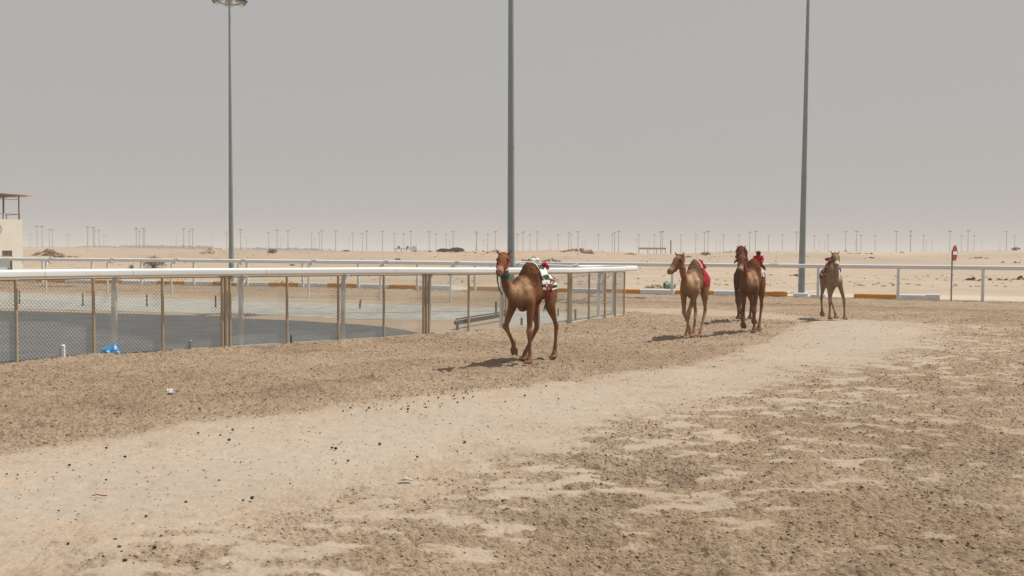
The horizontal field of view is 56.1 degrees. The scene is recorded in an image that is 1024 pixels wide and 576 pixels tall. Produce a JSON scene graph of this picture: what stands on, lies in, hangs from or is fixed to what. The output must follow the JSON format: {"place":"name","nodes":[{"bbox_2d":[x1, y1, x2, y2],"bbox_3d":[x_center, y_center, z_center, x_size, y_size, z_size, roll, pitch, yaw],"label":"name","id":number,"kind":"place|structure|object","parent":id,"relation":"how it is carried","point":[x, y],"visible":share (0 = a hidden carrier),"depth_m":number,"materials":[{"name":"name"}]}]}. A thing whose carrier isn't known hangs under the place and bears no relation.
{"place":"outdoors","nodes":[
{"label":"outdoors","id":0,"kind":"place"},
{"bbox_2d":[0,311,418,363],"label":"asphalt","id":1,"kind":"structure","parent":0,"point":[44,321],"depth_m":23.98,"materials":[{"name":"grey asphalt"}]},
{"bbox_2d":[0,266,1023,575],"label":"ground","id":2,"kind":"structure","parent":0,"point":[308,490],"depth_m":10.20,"materials":[{"name":"beige sand"}]},
{"bbox_2d":[61,345,64,356],"bbox_3d":[-8.345,1.229,17.855,0.074,0.357,0.074,-1,2,-22],"label":"stake","id":3,"kind":"object","parent":2,"relation":"on","point":[62,350],"visible":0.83,"depth_m":17.82,"materials":[{"name":"white paint"}]},
{"bbox_2d":[100,345,119,353],"bbox_3d":[-7.756,1.203,18.561,0.379,0.207,0.285,0,2,0],"label":"plastic bag","id":4,"kind":"object","parent":2,"relation":"on","point":[113,349],"visible":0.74,"depth_m":18.50,"materials":[{"name":"blue plastic"}]},
{"bbox_2d":[212,0,247,280],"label":"floodlight mast","id":5,"kind":"object","parent":2,"relation":"on","point":[229,4],"visible":0.88,"depth_m":58.68,"materials":[{"name":"grey metal"}]},
{"bbox_2d":[0,293,595,326],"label":"gravel strip","id":6,"kind":"object","parent":2,"relation":"on","point":[49,300],"visible":0.56,"depth_m":34.62,"materials":[{"name":"beige gravel"}]},
{"bbox_2d":[0,271,624,362],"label":"chain link fence","id":7,"kind":"object","parent":2,"relation":"on","point":[225,308],"visible":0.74,"depth_m":20.95,"materials":[{"name":"grey metal"}]},
{"bbox_2d":[0,257,637,345],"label":"running rail","id":8,"kind":"object","parent":2,"relation":"on","point":[117,274],"visible":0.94,"depth_m":22.36,"materials":[{"name":"white metal"}]},
{"bbox_2d":[399,477,411,482],"bbox_3d":[-0.930,1.675,8.390,0.116,0.052,0.046,0,2,0],"label":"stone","id":9,"kind":"object","parent":2,"relation":"on","point":[405,480],"visible":1,"depth_m":8.38,"materials":[{"name":"beige stone"}]},
{"bbox_2d":[3,279,939,299],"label":"painted kerb","id":10,"kind":"structure","parent":2,"relation":"on","point":[784,294],"depth_m":50.97,"materials":[{"name":"white paint"}]},
{"bbox_2d":[454,311,513,324],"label":"fallen beam","id":11,"kind":"structure","parent":2,"relation":"on","point":[479,319],"depth_m":26.87,"materials":[{"name":"grey metal"}]},
{"bbox_2d":[504,0,517,310],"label":"floodlight mast","id":12,"kind":"object","parent":2,"relation":"on","point":[511,236],"visible":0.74,"depth_m":33.75,"materials":[{"name":"grey metal"}]},
{"bbox_2d":[0,310,1023,573],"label":"dirt clods","id":13,"kind":"object","parent":2,"relation":"on","point":[606,448],"visible":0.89,"depth_m":9.93,"materials":[{"name":"brown soil"}]},
{"bbox_2d":[0,257,1023,301],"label":"running rail","id":14,"kind":"object","parent":2,"relation":"on","point":[955,267],"visible":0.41,"depth_m":47.06,"materials":[{"name":"white metal"}]},
{"bbox_2d":[0,321,1023,569],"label":"fine crumbs","id":15,"kind":"object","parent":2,"relation":"on","point":[374,449],"visible":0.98,"depth_m":9.82,"materials":[{"name":"brown soil"}]},
{"bbox_2d":[496,249,558,363],"bbox_3d":[0.229,0.329,17.657,0.534,2.075,2.438,1,2,29],"label":"camel","id":16,"kind":"object","parent":2,"relation":"on","point":[531,287],"visible":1,"depth_m":17.52,"materials":[{"name":"brown fur"}]},
{"bbox_2d":[572,263,627,303],"bbox_3d":[3.403,-0.181,38.564,2.126,1.689,2.111,0,2,-15],"label":"dry branch","id":17,"kind":"object","parent":2,"relation":"on","point":[590,296],"visible":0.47,"depth_m":38.90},
{"bbox_2d":[663,282,675,288],"bbox_3d":[9.431,-0.152,57.528,0.665,0.396,0.396,0,2,-14],"label":"green drum","id":18,"kind":"object","parent":2,"relation":"on","point":[666,285],"visible":0.82,"depth_m":57.40,"materials":[{"name":"green plastic"}]},
{"bbox_2d":[667,252,710,338],"bbox_3d":[4.318,0.165,23.085,0.509,2.067,2.356,1,2,27],"label":"camel","id":19,"kind":"object","parent":2,"relation":"on","point":[695,277],"visible":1,"depth_m":22.88,"materials":[{"name":"brown fur"}]},
{"bbox_2d":[734,245,751,320],"bbox_3d":[7.036,-0.154,29.304,0.512,2.294,2.551,1,2,22],"label":"camel","id":20,"kind":"object","parent":2,"relation":"on","point":[739,249],"visible":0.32,"depth_m":29.07,"materials":[{"name":"brown fur"}]},
{"bbox_2d":[737,251,765,332],"bbox_3d":[6.180,0.093,24.947,0.533,2.097,2.445,1,2,25],"label":"camel","id":21,"kind":"object","parent":2,"relation":"on","point":[752,284],"visible":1,"depth_m":24.74,"materials":[{"name":"brown fur"}]},
{"bbox_2d":[753,251,765,269],"bbox_3d":[6.503,-0.727,25.392,0.424,0.518,0.280,1,2,12],"label":"robot jockey","id":22,"kind":"object","parent":21,"relation":"on","point":[759,257],"visible":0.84,"depth_m":25.34,"materials":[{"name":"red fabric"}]},
{"bbox_2d":[798,0,809,292],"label":"floodlight mast","id":23,"kind":"object","parent":2,"relation":"on","point":[801,273],"visible":0.85,"depth_m":47.72,"materials":[{"name":"grey metal"}]},
{"bbox_2d":[787,291,820,293],"bbox_3d":[14.577,0.238,47.947,1.682,0.142,0.100,1,2,8],"label":"kerb","id":24,"kind":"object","parent":2,"relation":"on","point":[804,292],"visible":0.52,"depth_m":47.92,"materials":[{"name":"white paint"}]},
{"bbox_2d":[819,251,847,319],"bbox_3d":[10.184,-0.094,30.201,0.707,2.149,2.442,1,2,6],"label":"camel","id":25,"kind":"object","parent":2,"relation":"on","point":[830,278],"visible":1,"depth_m":30.01,"materials":[{"name":"brown fur"}]},
{"bbox_2d":[950,245,956,300],"bbox_3d":[19.911,-0.618,43.357,0.159,2.624,0.711,2,3,41],"label":"road sign","id":26,"kind":"object","parent":2,"relation":"on","point":[954,254],"visible":0.93,"depth_m":43.33,"materials":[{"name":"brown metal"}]},
{"bbox_2d":[0,0,1023,253],"label":"sky","id":27,"kind":"structure","parent":0,"point":[646,118],"materials":[{"name":"grey"}]},
{"bbox_2d":[23,247,1023,272],"bbox_3d":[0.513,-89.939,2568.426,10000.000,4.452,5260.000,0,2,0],"label":"desert","id":28,"kind":"structure","parent":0,"point":[998,257],"depth_m":116.34,"materials":[{"name":"beige sand"}]},
{"bbox_2d":[0,192,35,269],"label":"watch tower","id":29,"kind":"structure","parent":28,"relation":"on","point":[11,239],"depth_m":67.46,"materials":[{"name":"concrete"}]},
{"bbox_2d":[0,261,11,269],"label":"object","id":30,"kind":"structure","parent":29,"relation":"in","point":[4,265],"depth_m":67.30,"materials":[{"name":"white metal"}]},
{"bbox_2d":[1,250,12,256],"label":"window","id":31,"kind":"structure","parent":29,"relation":"in","point":[4,253],"depth_m":67.29,"materials":[{"name":"clear glass"}]},
{"bbox_2d":[32,248,62,255],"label":"rubble heap","id":32,"kind":"object","parent":28,"relation":"on","point":[47,252],"visible":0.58,"depth_m":110.67,"materials":[{"name":"beige stone"}]},
{"bbox_2d":[50,253,77,257],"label":"rubble heap","id":33,"kind":"object","parent":28,"relation":"on","point":[53,255],"visible":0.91,"depth_m":107.70,"materials":[{"name":"beige stone"}]},
{"bbox_2d":[143,255,166,267],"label":"dry bush","id":34,"kind":"object","parent":28,"relation":"on","point":[154,264],"visible":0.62,"depth_m":91.40,"materials":[{"name":"brown plant"}]},
{"bbox_2d":[43,245,334,250],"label":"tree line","id":35,"kind":"object","parent":28,"relation":"on","point":[181,247],"visible":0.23,"depth_m":948.82,"materials":[{"name":"plant"}]},
{"bbox_2d":[199,248,220,253],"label":"sand heap","id":36,"kind":"object","parent":28,"relation":"on","point":[210,251],"visible":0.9,"depth_m":123.60,"materials":[{"name":"beige sand"}]},
{"bbox_2d":[268,249,277,252],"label":"dry bush","id":37,"kind":"object","parent":28,"relation":"on","point":[273,250],"visible":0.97,"depth_m":127.47,"materials":[{"name":"plant"}]},
{"bbox_2d":[411,247,434,251],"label":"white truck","id":38,"kind":"object","parent":28,"relation":"on","point":[414,249],"visible":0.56,"depth_m":238.92,"materials":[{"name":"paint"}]},
{"bbox_2d":[436,248,448,251],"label":"dry bush","id":39,"kind":"object","parent":28,"relation":"on","point":[442,250],"visible":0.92,"depth_m":145.03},
{"bbox_2d":[448,247,464,251],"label":"dry bush","id":40,"kind":"object","parent":28,"relation":"on","point":[455,249],"visible":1,"depth_m":141.50,"materials":[{"name":"grey plant"}]},
{"bbox_2d":[466,250,485,252],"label":"sand heap","id":41,"kind":"object","parent":28,"relation":"on","point":[480,251],"visible":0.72,"depth_m":133.99,"materials":[{"name":"beige sand"}]},
{"bbox_2d":[486,249,506,253],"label":"sand heap","id":42,"kind":"object","parent":28,"relation":"on","point":[494,252],"visible":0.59,"depth_m":130.03,"materials":[{"name":"beige sand"}]},
{"bbox_2d":[23,247,1023,286],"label":"desert stones","id":43,"kind":"object","parent":28,"relation":"on","point":[893,284],"visible":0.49,"depth_m":78.28,"materials":[{"name":"brown stone"}]},
{"bbox_2d":[541,258,561,261],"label":"rubble heap","id":44,"kind":"object","parent":28,"relation":"on","point":[549,260],"visible":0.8,"depth_m":107.55,"materials":[{"name":"beige stone"}]},
{"bbox_2d":[560,248,583,251],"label":"rubble heap","id":45,"kind":"object","parent":28,"relation":"on","point":[575,250],"visible":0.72,"depth_m":133.89,"materials":[{"name":"beige stone"}]},
{"bbox_2d":[581,249,594,253],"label":"rubble heap","id":46,"kind":"object","parent":28,"relation":"on","point":[589,251],"visible":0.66,"depth_m":128.37,"materials":[{"name":"beige stone"}]},
{"bbox_2d":[638,248,665,253],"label":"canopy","id":47,"kind":"object","parent":28,"relation":"on","point":[654,248],"visible":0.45,"depth_m":164.78,"materials":[{"name":"beige paint"}]},
{"bbox_2d":[644,284,662,287],"bbox_3d":[8.784,-0.074,58.532,1.455,0.387,0.983,0,2,0],"label":"sand heap","id":48,"kind":"object","parent":28,"relation":"on","point":[655,286],"visible":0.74,"depth_m":58.28,"materials":[{"name":"beige sand"}]},
{"bbox_2d":[1011,275,1023,279],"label":"litter heap","id":49,"kind":"object","parent":28,"relation":"on","point":[1020,277],"visible":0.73,"depth_m":78.73,"materials":[{"name":"beige"}]}
]}

